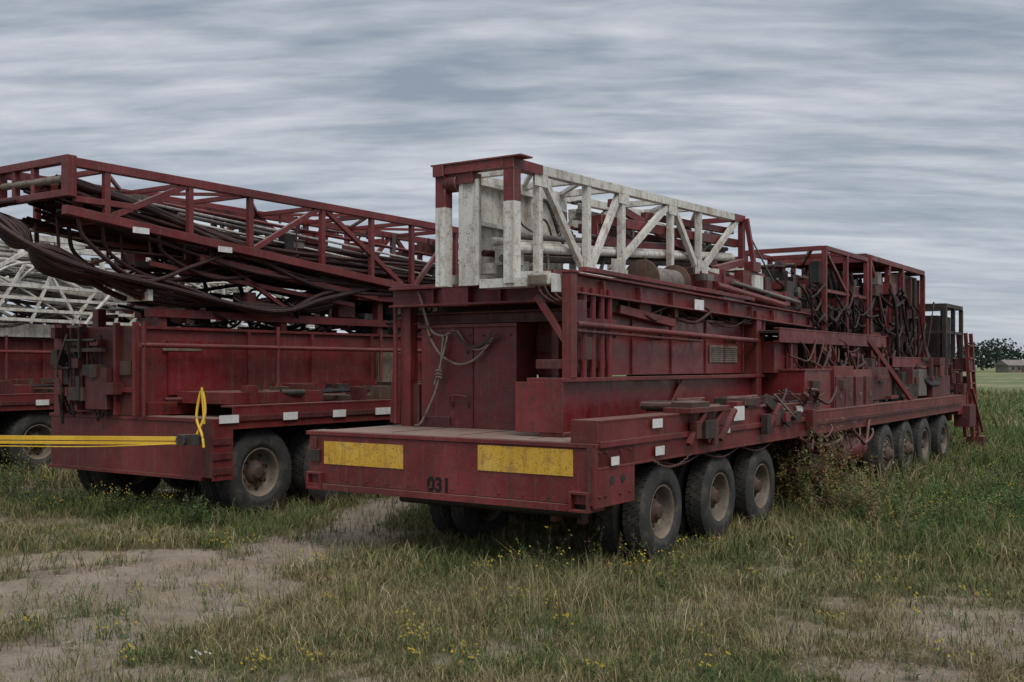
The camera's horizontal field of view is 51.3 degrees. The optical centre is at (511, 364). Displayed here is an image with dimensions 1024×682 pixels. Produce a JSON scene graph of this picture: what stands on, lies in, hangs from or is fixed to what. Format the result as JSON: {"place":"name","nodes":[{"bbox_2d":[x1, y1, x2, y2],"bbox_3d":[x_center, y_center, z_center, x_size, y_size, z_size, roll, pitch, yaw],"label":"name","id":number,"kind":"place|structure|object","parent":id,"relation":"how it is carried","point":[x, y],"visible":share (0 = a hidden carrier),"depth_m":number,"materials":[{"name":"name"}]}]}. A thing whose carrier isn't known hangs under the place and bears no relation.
{"place":"outdoors","nodes":[
{"label":"outdoors","id":0,"kind":"place"},
{"bbox_2d":[0,367,1023,681],"bbox_3d":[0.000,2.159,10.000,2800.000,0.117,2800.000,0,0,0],"label":"ground","id":1,"kind":"structure","parent":0,"point":[988,379],"depth_m":9.46,"materials":[{"name":"soil"}]},
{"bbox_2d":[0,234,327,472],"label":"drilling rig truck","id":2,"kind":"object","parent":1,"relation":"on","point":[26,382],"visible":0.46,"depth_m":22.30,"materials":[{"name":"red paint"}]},
{"bbox_2d":[0,154,458,514],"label":"drilling rig truck","id":3,"kind":"object","parent":1,"relation":"on","point":[276,390],"visible":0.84,"depth_m":15.98,"materials":[{"name":"red paint"}]},
{"bbox_2d":[0,387,206,447],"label":"yellow tow strap","id":4,"kind":"object","parent":3,"relation":"attached to","point":[197,438],"visible":1,"depth_m":14.11,"materials":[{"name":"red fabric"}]},
{"bbox_2d":[0,386,1023,681],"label":"grass","id":5,"kind":"structure","parent":1,"relation":"on","point":[1002,542],"depth_m":10.21,"materials":[{"name":"green plant"}]},
{"bbox_2d":[0,414,1023,679],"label":"weeds","id":6,"kind":"object","parent":1,"relation":"on","point":[798,480],"visible":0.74,"depth_m":14.20,"materials":[{"name":"green plant"}]},
{"bbox_2d":[306,153,986,559],"bbox_3d":[4.680,-0.135,19.343,4.075,4.561,19.370,0,0,34],"label":"drilling rig truck","id":7,"kind":"object","parent":1,"relation":"on","point":[520,399],"visible":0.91,"depth_m":13.12,"materials":[{"name":"red paint"}]},
{"bbox_2d":[955,338,1023,371],"bbox_3d":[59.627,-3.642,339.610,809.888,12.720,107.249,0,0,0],"label":"tree line","id":8,"kind":"object","parent":1,"relation":"on","point":[995,354],"visible":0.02,"depth_m":320.53,"materials":[{"name":"green plant"}]},
{"bbox_2d":[0,0,1023,366],"label":"sky","id":9,"kind":"structure","parent":0,"point":[892,130],"materials":[{"name":"grey"}]},
{"bbox_2d":[995,360,1023,372],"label":"house","id":10,"kind":"structure","parent":0,"point":[1009,366],"depth_m":297.72,"materials":[{"name":"grey paint"}]}
]}

